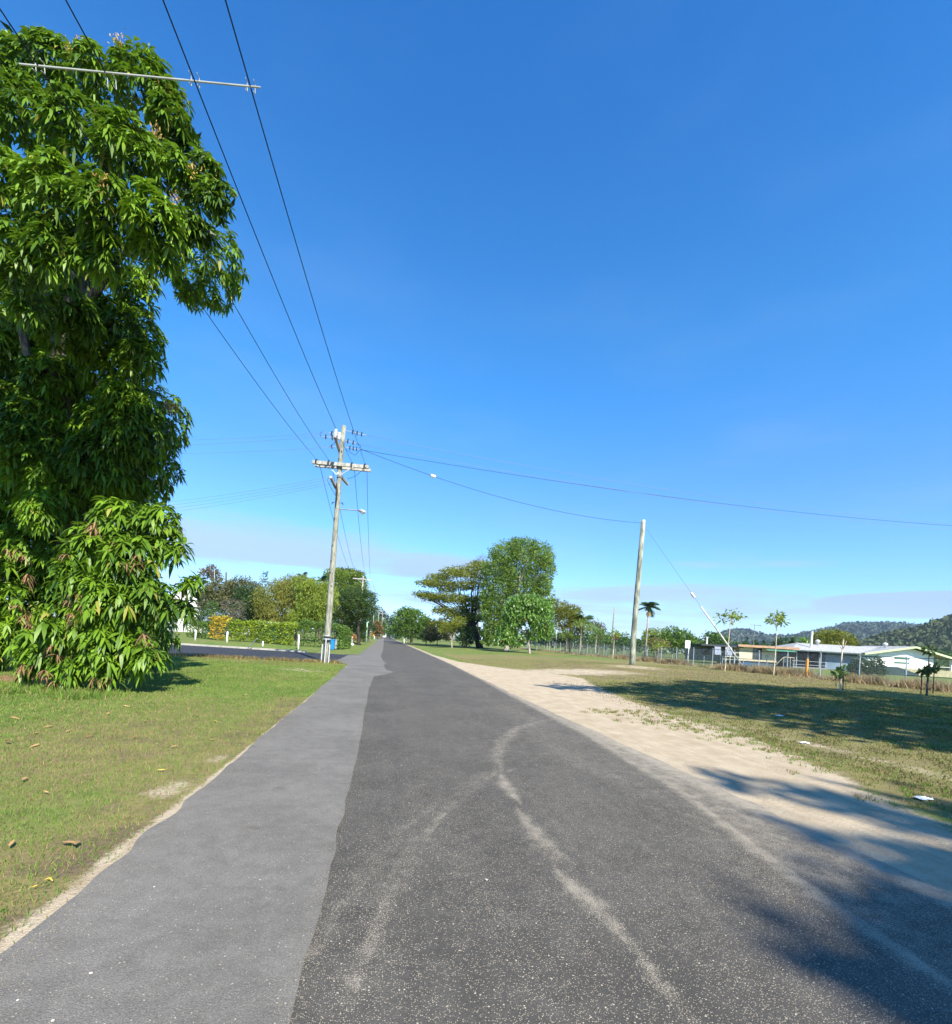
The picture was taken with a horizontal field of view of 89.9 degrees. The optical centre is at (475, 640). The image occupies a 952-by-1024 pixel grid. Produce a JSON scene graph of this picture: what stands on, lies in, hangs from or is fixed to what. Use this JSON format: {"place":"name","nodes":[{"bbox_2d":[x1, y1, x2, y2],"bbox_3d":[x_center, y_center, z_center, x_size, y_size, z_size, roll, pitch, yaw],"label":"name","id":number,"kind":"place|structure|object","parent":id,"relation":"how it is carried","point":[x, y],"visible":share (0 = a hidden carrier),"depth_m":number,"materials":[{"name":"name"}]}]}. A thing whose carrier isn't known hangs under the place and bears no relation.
{"place":"outdoors","nodes":[
{"label":"outdoors","id":0,"kind":"place"},
{"bbox_2d":[0,679,132,699],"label":"tall grass","id":1,"kind":"structure","parent":0,"point":[79,693],"depth_m":9.52,"materials":[{"name":"green plant"}]},
{"bbox_2d":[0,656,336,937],"bbox_3d":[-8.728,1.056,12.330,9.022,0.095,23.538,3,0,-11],"label":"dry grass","id":2,"kind":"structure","parent":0,"point":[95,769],"depth_m":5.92,"materials":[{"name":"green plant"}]},
{"bbox_2d":[0,656,346,947],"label":"grass","id":3,"kind":"structure","parent":0,"point":[176,660],"depth_m":7.38,"materials":[{"name":"green plant"}]},
{"bbox_2d":[8,636,357,660],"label":"side street","id":4,"kind":"structure","parent":0,"point":[191,650],"depth_m":30.01,"materials":[{"name":"grey asphalt"}]},
{"bbox_2d":[0,637,391,1023],"bbox_3d":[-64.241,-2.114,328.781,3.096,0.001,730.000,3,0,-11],"label":"grey path","id":5,"kind":"structure","parent":0,"point":[204,929],"depth_m":2.72,"materials":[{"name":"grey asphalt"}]},
{"bbox_2d":[253,701,369,1022],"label":"loose grit","id":6,"kind":"object","parent":5,"relation":"on","point":[317,904],"visible":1,"depth_m":2.57,"materials":[{"name":"grey gravel"}]},
{"bbox_2d":[0,616,951,953],"bbox_3d":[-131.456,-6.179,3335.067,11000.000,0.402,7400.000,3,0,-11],"label":"ground","id":7,"kind":"structure","parent":0,"point":[900,832],"depth_m":6.77,"materials":[{"name":"green plant"}]},
{"bbox_2d":[0,20,250,690],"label":"mango tree","id":8,"kind":"object","parent":7,"relation":"on","point":[79,470],"visible":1,"depth_m":9.87,"materials":[{"name":"green plant"}]},
{"bbox_2d":[185,620,220,638],"bbox_3d":[-26.815,-1.085,46.957,6.434,1.948,1.341,3,0,40],"label":"hedge","id":9,"kind":"object","parent":7,"relation":"on","point":[203,625],"visible":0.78,"depth_m":46.38,"materials":[{"name":"green plant"}]},
{"bbox_2d":[194,564,224,585],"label":"gum tree","id":10,"kind":"object","parent":7,"relation":"on","point":[208,571],"visible":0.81,"depth_m":119.84,"materials":[{"name":"grey plant"}]},
{"bbox_2d":[203,599,223,635],"bbox_3d":[-31.661,-2.675,57.568,2.362,4.697,3.141,3,0,-29],"label":"garden shrub","id":11,"kind":"object","parent":7,"relation":"on","point":[214,610],"visible":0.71,"depth_m":57.10,"materials":[{"name":"green plant"}]},
{"bbox_2d":[171,590,256,634],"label":"house","id":12,"kind":"structure","parent":7,"relation":"on","point":[181,624],"depth_m":74.00,"materials":[{"name":"grey metal"}]},
{"bbox_2d":[101,652,341,663],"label":"tall grass","id":13,"kind":"structure","parent":7,"relation":"on","point":[255,658],"depth_m":23.89,"materials":[{"name":"green plant"}]},
{"bbox_2d":[192,607,250,637],"bbox_3d":[-31.466,-2.166,59.126,9.090,3.702,5.398,3,0,-1],"label":"garden shrub","id":14,"kind":"object","parent":7,"relation":"on","point":[202,617],"visible":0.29,"depth_m":58.17,"materials":[{"name":"green plant"}]},
{"bbox_2d":[208,613,236,640],"bbox_3d":[-23.595,-1.244,44.506,3.029,2.484,1.610,3,0,35],"label":"croton hedge","id":15,"kind":"object","parent":7,"relation":"on","point":[223,619],"visible":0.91,"depth_m":44.14,"materials":[{"name":"yellow plant"}]},
{"bbox_2d":[194,574,262,635],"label":"olive tree","id":16,"kind":"object","parent":7,"relation":"on","point":[219,595],"visible":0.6,"depth_m":65.22,"materials":[{"name":"green plant"}]},
{"bbox_2d":[220,598,246,634],"bbox_3d":[-30.968,-2.930,61.311,3.703,5.286,5.480,3,0,-27],"label":"dead shrub","id":17,"kind":"object","parent":7,"relation":"on","point":[235,613],"visible":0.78,"depth_m":60.18,"materials":[{"name":"brown plant"}]},
{"bbox_2d":[170,643,305,652],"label":"kerb","id":18,"kind":"structure","parent":7,"relation":"on","point":[243,647],"depth_m":35.18,"materials":[{"name":"concrete"}]},
{"bbox_2d":[224,583,268,630],"bbox_3d":[-30.576,-4.095,64.080,5.933,7.657,8.303,3,0,-35],"label":"tree","id":19,"kind":"object","parent":7,"relation":"on","point":[247,613],"visible":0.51,"depth_m":62.31,"materials":[{"name":"green plant"}]},
{"bbox_2d":[258,571,268,594],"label":"norfolk pine","id":20,"kind":"object","parent":7,"relation":"on","point":[265,573],"visible":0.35,"depth_m":84.99,"materials":[{"name":"grey plant"}]},
{"bbox_2d":[226,618,305,645],"bbox_3d":[-18.750,-0.787,43.077,8.610,2.274,2.811,3,0,22],"label":"hedge","id":21,"kind":"object","parent":7,"relation":"on","point":[264,625],"visible":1,"depth_m":42.88,"materials":[{"name":"green plant"}]},
{"bbox_2d":[248,573,326,640],"bbox_3d":[-24.791,-4.571,64.346,11.728,9.273,11.613,3,0,-11],"label":"weeping tree","id":22,"kind":"object","parent":7,"relation":"on","point":[283,595],"visible":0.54,"depth_m":60.96,"materials":[{"name":"green plant"}]},
{"bbox_2d":[283,574,340,641],"bbox_3d":[-21.240,-4.118,61.770,7.472,8.778,9.530,3,0,-11],"label":"weeping tree","id":23,"kind":"object","parent":7,"relation":"on","point":[319,611],"visible":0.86,"depth_m":59.21,"materials":[{"name":"green plant"}]},
{"bbox_2d":[315,576,328,636],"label":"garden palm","id":24,"kind":"object","parent":7,"relation":"on","point":[323,578],"visible":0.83,"depth_m":81.82,"materials":[{"name":"green plant"}]},
{"bbox_2d":[298,618,352,649],"bbox_3d":[-13.280,-0.507,44.757,3.568,2.744,9.806,3,0,7],"label":"hedge","id":25,"kind":"object","parent":7,"relation":"on","point":[344,637],"visible":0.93,"depth_m":42.04,"materials":[{"name":"green plant"}]},
{"bbox_2d":[286,612,390,637],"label":"distant trees","id":26,"kind":"object","parent":7,"relation":"on","point":[375,616],"visible":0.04,"depth_m":291.85,"materials":[{"name":"green plant"}]},
{"bbox_2d":[312,425,370,662],"bbox_3d":[-7.269,-4.863,24.942,2.548,12.720,3.421,3,0,-42],"label":"utility pole","id":27,"kind":"object","parent":7,"relation":"on","point":[339,465],"visible":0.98,"depth_m":24.77,"materials":[{"name":"wood"}]},
{"bbox_2d":[0,9,312,454],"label":"power line","id":28,"kind":"object","parent":27,"relation":"attached to","point":[117,183],"visible":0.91,"depth_m":7.17,"materials":[{"name":"metal"}]},
{"bbox_2d":[65,0,328,459],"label":"power line","id":29,"kind":"object","parent":27,"relation":"attached to","point":[165,181],"visible":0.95,"depth_m":7.35,"materials":[{"name":"metal"}]},
{"bbox_2d":[162,0,350,459],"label":"power line","id":30,"kind":"object","parent":27,"relation":"attached to","point":[234,182],"visible":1,"depth_m":7.52,"materials":[{"name":"metal"}]},
{"bbox_2d":[19,59,260,94],"bbox_3d":[-4.399,-7.440,6.333,3.004,0.298,0.231,3,0,-4],"label":"spreader bar","id":31,"kind":"object","parent":30,"relation":"hanging from","point":[44,66],"visible":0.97,"depth_m":6.29,"materials":[{"name":"grey metal"}]},
{"bbox_2d":[225,0,364,461],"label":"power line","id":32,"kind":"object","parent":27,"relation":"attached to","point":[278,183],"visible":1,"depth_m":7.53,"materials":[{"name":"metal"}]},
{"bbox_2d":[367,435,944,523],"bbox_3d":[36.692,-10.854,36.200,87.658,6.105,0.013,3,0,-16],"label":"power line","id":33,"kind":"object","parent":27,"relation":"attached to","point":[636,484],"visible":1,"depth_m":28.61,"materials":[{"name":"grey metal"}]},
{"bbox_2d":[361,444,951,529],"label":"power line","id":34,"kind":"object","parent":27,"relation":"attached to","point":[635,492],"visible":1,"depth_m":29.22,"materials":[{"name":"grey metal"}]},
{"bbox_2d":[364,450,950,525],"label":"power line","id":35,"kind":"object","parent":27,"relation":"attached to","point":[637,492],"visible":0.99,"depth_m":29.61,"materials":[{"name":"metal"}]},
{"bbox_2d":[321,565,369,622],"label":"tree","id":36,"kind":"object","parent":7,"relation":"on","point":[343,577],"visible":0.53,"depth_m":87.08,"materials":[{"name":"green plant"}]},
{"bbox_2d":[334,620,367,639],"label":"garden shrub","id":37,"kind":"object","parent":7,"relation":"on","point":[353,624],"visible":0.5,"depth_m":70.13,"materials":[{"name":"green plant"}]},
{"bbox_2d":[332,584,381,644],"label":"poinciana tree","id":38,"kind":"object","parent":7,"relation":"on","point":[360,605],"visible":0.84,"depth_m":65.67,"materials":[{"name":"green plant"}]},
{"bbox_2d":[360,616,376,642],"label":"roadside tree","id":39,"kind":"object","parent":7,"relation":"on","point":[371,623],"visible":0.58,"depth_m":91.75,"materials":[{"name":"green plant"}]},
{"bbox_2d":[371,620,384,638],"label":"roadside tree","id":40,"kind":"object","parent":7,"relation":"on","point":[378,631],"visible":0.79,"depth_m":169.53,"materials":[{"name":"brown plant"}]},
{"bbox_2d":[374,617,387,637],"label":"roadside tree","id":41,"kind":"object","parent":7,"relation":"on","point":[383,625],"visible":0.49,"depth_m":229.31,"materials":[{"name":"green plant"}]},
{"bbox_2d":[374,607,388,623],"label":"roadside tree","id":42,"kind":"object","parent":7,"relation":"on","point":[384,616],"visible":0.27,"depth_m":329.56,"materials":[{"name":"green plant"}]},
{"bbox_2d":[387,606,430,643],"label":"roadside tree","id":43,"kind":"object","parent":7,"relation":"on","point":[405,620],"visible":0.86,"depth_m":110.96,"materials":[{"name":"green plant"}]},
{"bbox_2d":[418,627,434,644],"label":"roadside bush","id":44,"kind":"object","parent":7,"relation":"on","point":[420,635],"visible":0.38,"depth_m":105.90,"materials":[{"name":"green plant"}]},
{"bbox_2d":[421,621,454,644],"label":"roadside bush","id":45,"kind":"object","parent":7,"relation":"on","point":[434,633],"visible":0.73,"depth_m":103.69,"materials":[{"name":"green plant"}]},
{"bbox_2d":[437,615,468,647],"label":"young tree","id":46,"kind":"object","parent":7,"relation":"on","point":[454,624],"visible":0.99,"depth_m":78.07,"materials":[{"name":"green plant"}]},
{"bbox_2d":[411,559,497,647],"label":"rain tree","id":47,"kind":"object","parent":7,"relation":"on","point":[471,614],"visible":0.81,"depth_m":85.65,"materials":[{"name":"green plant"}]},
{"bbox_2d":[456,623,476,647],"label":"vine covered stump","id":48,"kind":"object","parent":7,"relation":"on","point":[464,635],"visible":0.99,"depth_m":79.81,"materials":[{"name":"green plant"}]},
{"bbox_2d":[461,555,488,631],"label":"bare tree","id":49,"kind":"object","parent":7,"relation":"on","point":[470,584],"visible":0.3,"depth_m":97.84,"materials":[{"name":"brown plant"}]},
{"bbox_2d":[477,535,559,650],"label":"fig tree","id":50,"kind":"object","parent":7,"relation":"on","point":[511,578],"visible":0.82,"depth_m":75.39,"materials":[{"name":"green plant"}]},
{"bbox_2d":[492,590,556,653],"bbox_3d":[6.703,-2.464,65.368,9.145,8.658,7.759,3,0,-11],"label":"tree","id":51,"kind":"object","parent":7,"relation":"on","point":[518,611],"visible":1,"depth_m":63.44,"materials":[{"name":"green plant"}]},
{"bbox_2d":[560,630,573,653],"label":"sapling","id":52,"kind":"object","parent":7,"relation":"on","point":[567,633],"visible":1,"depth_m":79.95,"materials":[{"name":"green plant"}]},
{"bbox_2d":[551,597,591,651],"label":"garden tree","id":53,"kind":"object","parent":7,"relation":"on","point":[558,616],"visible":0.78,"depth_m":91.75,"materials":[{"name":"green plant"}]},
{"bbox_2d":[560,608,583,651],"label":"coconut palm","id":54,"kind":"object","parent":7,"relation":"on","point":[569,629],"visible":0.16,"depth_m":97.81,"materials":[{"name":"green plant"}]},
{"bbox_2d":[564,614,598,651],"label":"coconut palm","id":55,"kind":"object","parent":7,"relation":"on","point":[588,617],"visible":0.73,"depth_m":91.41,"materials":[{"name":"green plant"}]},
{"bbox_2d":[572,618,592,653],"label":"sapling","id":56,"kind":"object","parent":7,"relation":"on","point":[581,623],"visible":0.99,"depth_m":76.73,"materials":[{"name":"green plant"}]},
{"bbox_2d":[530,635,643,650],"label":"undergrowth","id":57,"kind":"object","parent":7,"relation":"on","point":[589,642],"visible":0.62,"depth_m":100.03,"materials":[{"name":"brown plant"}]},
{"bbox_2d":[585,626,608,656],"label":"sapling","id":58,"kind":"object","parent":7,"relation":"on","point":[595,634],"visible":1,"depth_m":63.37,"materials":[{"name":"green plant"}]},
{"bbox_2d":[590,618,607,652],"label":"casuarina tree","id":59,"kind":"object","parent":7,"relation":"on","point":[597,624],"visible":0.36,"depth_m":119.81,"materials":[{"name":"green plant"}]},
{"bbox_2d":[608,628,620,658],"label":"sapling","id":60,"kind":"object","parent":7,"relation":"on","point":[614,633],"visible":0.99,"depth_m":61.38,"materials":[{"name":"green plant"}]},
{"bbox_2d":[601,629,630,652],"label":"garden tree","id":61,"kind":"object","parent":7,"relation":"on","point":[606,638],"visible":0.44,"depth_m":124.90,"materials":[{"name":"green plant"}]},
{"bbox_2d":[629,520,645,664],"bbox_3d":[12.542,-3.587,37.119,0.643,11.608,0.458,3,0,-11],"label":"stay pole","id":62,"kind":"object","parent":7,"relation":"on","point":[636,605],"visible":0.95,"depth_m":36.94,"materials":[{"name":"wood"}]},
{"bbox_2d":[361,449,636,522],"bbox_3d":[3.400,-9.326,31.351,22.383,0.787,0.023,3,0,-31],"label":"power line","id":63,"kind":"object","parent":62,"relation":"attached to","point":[484,492],"visible":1,"depth_m":29.42,"materials":[{"name":"metal"}]},
{"bbox_2d":[645,527,742,665],"bbox_3d":[18.890,-3.111,40.465,14.162,11.143,0.215,3,0,-28],"label":"guy wire","id":64,"kind":"object","parent":62,"relation":"attached to","point":[692,595],"visible":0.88,"depth_m":41.29,"materials":[{"name":"white metal"}]},
{"bbox_2d":[638,602,661,655],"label":"foxtail palm","id":65,"kind":"object","parent":7,"relation":"on","point":[649,606],"visible":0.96,"depth_m":77.89,"materials":[{"name":"green plant"}]},
{"bbox_2d":[639,627,664,655],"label":"mango tree","id":66,"kind":"object","parent":7,"relation":"on","point":[655,632],"visible":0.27,"depth_m":117.87,"materials":[{"name":"green plant"}]},
{"bbox_2d":[643,636,672,657],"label":"flowering tree","id":67,"kind":"object","parent":7,"relation":"on","point":[651,640],"visible":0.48,"depth_m":87.95,"materials":[{"name":"green plant"}]},
{"bbox_2d":[648,640,669,659],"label":"sapling","id":68,"kind":"object","parent":7,"relation":"on","point":[658,646],"visible":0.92,"depth_m":56.06,"materials":[{"name":"green plant"}]},
{"bbox_2d":[389,626,951,669],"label":"distant trees","id":69,"kind":"object","parent":7,"relation":"on","point":[947,653],"visible":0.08,"depth_m":203.84,"materials":[{"name":"green plant"}]},
{"bbox_2d":[657,625,701,656],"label":"mango tree","id":70,"kind":"object","parent":7,"relation":"on","point":[677,638],"visible":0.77,"depth_m":103.33,"materials":[{"name":"green plant"}]},
{"bbox_2d":[577,648,793,669],"bbox_3d":[23.453,2.229,65.620,0.050,1.250,48.043,3,0,-11],"label":"garden fence","id":71,"kind":"object","parent":7,"relation":"on","point":[722,662],"visible":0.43,"depth_m":54.09,"materials":[{"name":"metal"}]},
{"bbox_2d":[685,640,689,663],"bbox_3d":[22.081,1.358,49.909,0.521,2.704,0.078,3,0,3],"label":"sign post","id":72,"kind":"object","parent":7,"relation":"on","point":[687,643],"visible":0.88,"depth_m":49.88,"materials":[{"name":"white metal"}]},
{"bbox_2d":[698,631,732,643],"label":"paperbark tree","id":73,"kind":"object","parent":7,"relation":"on","point":[714,638],"visible":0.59,"depth_m":91.82,"materials":[{"name":"green plant"}]},
{"bbox_2d":[713,608,746,670],"bbox_3d":[20.934,-0.056,39.500,3.159,5.400,2.366,3,0,-11],"label":"sapling","id":74,"kind":"object","parent":7,"relation":"on","point":[732,614],"visible":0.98,"depth_m":39.61,"materials":[{"name":"green plant"}]},
{"bbox_2d":[515,647,951,692],"bbox_3d":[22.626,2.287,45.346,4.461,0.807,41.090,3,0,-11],"label":"dry weeds","id":75,"kind":"object","parent":7,"relation":"on","point":[902,683],"visible":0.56,"depth_m":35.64,"materials":[{"name":"brown plant"}]},
{"bbox_2d":[523,641,951,685],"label":"chain link fence","id":76,"kind":"object","parent":7,"relation":"on","point":[758,662],"visible":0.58,"depth_m":38.76,"materials":[{"name":"metal"}]},
{"bbox_2d":[683,644,799,666],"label":"cream house","id":77,"kind":"structure","parent":7,"relation":"on","point":[747,649],"depth_m":68.00,"materials":[{"name":"grey metal"}]},
{"bbox_2d":[752,648,761,658],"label":"window","id":78,"kind":"structure","parent":77,"relation":"in","point":[754,649],"depth_m":68.00,"materials":[{"name":"glass"}]},
{"bbox_2d":[579,709,951,831],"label":"grass tufts","id":79,"kind":"object","parent":7,"relation":"on","point":[807,760],"visible":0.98,"depth_m":8.18,"materials":[{"name":"green plant"}]},
{"bbox_2d":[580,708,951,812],"bbox_3d":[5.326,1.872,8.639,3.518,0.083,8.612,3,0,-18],"label":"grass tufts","id":80,"kind":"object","parent":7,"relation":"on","point":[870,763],"visible":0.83,"depth_m":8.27,"materials":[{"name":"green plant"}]},
{"bbox_2d":[764,610,790,674],"bbox_3d":[23.171,0.182,36.932,1.886,5.199,1.734,3,0,-11],"label":"sapling","id":81,"kind":"object","parent":7,"relation":"on","point":[778,617],"visible":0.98,"depth_m":36.86,"materials":[{"name":"green plant"}]},
{"bbox_2d":[769,636,787,645],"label":"garden tree","id":82,"kind":"object","parent":7,"relation":"on","point":[778,642],"visible":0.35,"depth_m":110.09,"materials":[{"name":"green plant"}]},
{"bbox_2d":[780,637,801,644],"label":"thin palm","id":83,"kind":"object","parent":7,"relation":"on","point":[789,639],"visible":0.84,"depth_m":95.02,"materials":[{"name":"plant"}]},
{"bbox_2d":[784,636,813,643],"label":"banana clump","id":84,"kind":"object","parent":7,"relation":"on","point":[803,640],"visible":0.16,"depth_m":95.47,"materials":[{"name":"green plant"}]},
{"bbox_2d":[805,659,808,676],"bbox_3d":[24.671,2.153,35.590,0.180,1.541,0.171,3,0,-11],"label":"marker post","id":85,"kind":"object","parent":7,"relation":"on","point":[806,667],"visible":0.79,"depth_m":35.52,"materials":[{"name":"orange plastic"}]},
{"bbox_2d":[808,627,858,645],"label":"tree","id":86,"kind":"object","parent":7,"relation":"on","point":[829,636],"visible":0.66,"depth_m":111.40,"materials":[{"name":"green plant"}]},
{"bbox_2d":[830,639,850,690],"bbox_3d":[16.648,1.175,21.681,0.840,2.471,0.825,3,0,-11],"label":"sapling","id":87,"kind":"object","parent":7,"relation":"on","point":[840,672],"visible":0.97,"depth_m":21.77,"materials":[{"name":"green plant"}]},
{"bbox_2d":[775,631,951,670],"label":"white house","id":88,"kind":"structure","parent":7,"relation":"on","point":[885,650],"depth_m":72.51,"materials":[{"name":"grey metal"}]},
{"bbox_2d":[894,656,909,667],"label":"window","id":89,"kind":"structure","parent":88,"relation":"in","point":[902,664],"depth_m":71.98,"materials":[{"name":"white paint"}]},
{"bbox_2d":[843,654,891,675],"bbox_3d":[42.498,2.811,52.011,4.527,2.771,2.725,3,0,-11],"label":"garden shrub","id":90,"kind":"object","parent":7,"relation":"on","point":[871,667],"visible":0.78,"depth_m":51.64,"materials":[{"name":"green plant"}]},
{"bbox_2d":[851,666,918,676],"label":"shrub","id":91,"kind":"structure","parent":7,"relation":"on","point":[893,669],"depth_m":60.00,"materials":[{"name":"green plant"}]},
{"bbox_2d":[914,796,933,799],"bbox_3d":[5.366,1.881,5.718,0.234,0.031,0.138,3,0,-11],"label":"crumpled paper","id":92,"kind":"object","parent":7,"relation":"on","point":[922,797],"visible":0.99,"depth_m":5.69,"materials":[{"name":"white paper"}]},
{"bbox_2d":[902,668,951,677],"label":"garden wall","id":93,"kind":"structure","parent":7,"relation":"on","point":[945,674],"depth_m":66.00,"materials":[{"name":"white concrete"}]},
{"bbox_2d":[914,644,941,695],"bbox_3d":[20.849,1.397,22.038,0.918,2.507,1.158,3,0,29],"label":"sapling","id":94,"kind":"object","parent":7,"relation":"on","point":[928,669],"visible":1,"depth_m":22.00,"materials":[{"name":"green plant"}]},
{"bbox_2d":[933,659,951,670],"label":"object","id":95,"kind":"object","parent":7,"relation":"on","point":[945,663],"visible":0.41,"depth_m":104.64,"materials":[{"name":"green plant"}]},
{"bbox_2d":[0,0,951,651],"label":"sky","id":96,"kind":"structure","parent":0,"point":[703,247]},
{"bbox_2d":[290,636,951,1023],"bbox_3d":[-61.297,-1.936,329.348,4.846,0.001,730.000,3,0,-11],"label":"road","id":97,"kind":"structure","parent":0,"point":[480,872],"depth_m":3.10,"materials":[{"name":"grey asphalt"}]},
{"bbox_2d":[462,689,951,987],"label":"loose gravel","id":98,"kind":"structure","parent":97,"relation":"on","point":[777,853],"depth_m":3.81,"materials":[{"name":"grey gravel"}]},
{"bbox_2d":[448,657,951,810],"bbox_3d":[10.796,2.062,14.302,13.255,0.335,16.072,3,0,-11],"label":"grass","id":99,"kind":"structure","parent":0,"point":[843,715],"depth_m":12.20,"materials":[{"name":"green plant"}]},
{"bbox_2d":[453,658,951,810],"bbox_3d":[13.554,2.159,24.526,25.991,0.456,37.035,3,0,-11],"label":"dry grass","id":100,"kind":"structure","parent":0,"point":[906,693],"depth_m":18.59,"materials":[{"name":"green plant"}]},
{"bbox_3d":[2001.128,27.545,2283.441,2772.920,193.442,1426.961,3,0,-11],"label":"hills","id":101,"kind":"structure","parent":0,"visible":0},
{"bbox_2d":[720,620,919,645],"bbox_3d":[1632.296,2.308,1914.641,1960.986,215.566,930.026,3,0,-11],"label":"hill forest","id":102,"kind":"object","parent":101,"relation":"on","point":[861,630],"visible":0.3,"depth_m":1901.90,"materials":[{"name":"green plant"}]},
{"bbox_3d":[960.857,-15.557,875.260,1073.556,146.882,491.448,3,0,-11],"label":"hills","id":103,"kind":"structure","parent":0,"visible":0},
{"bbox_2d":[855,614,951,662],"bbox_3d":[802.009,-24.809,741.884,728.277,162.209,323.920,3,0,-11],"label":"hill forest","id":104,"kind":"object","parent":103,"relation":"on","point":[936,633],"visible":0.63,"depth_m":708.29,"materials":[{"name":"green plant"}]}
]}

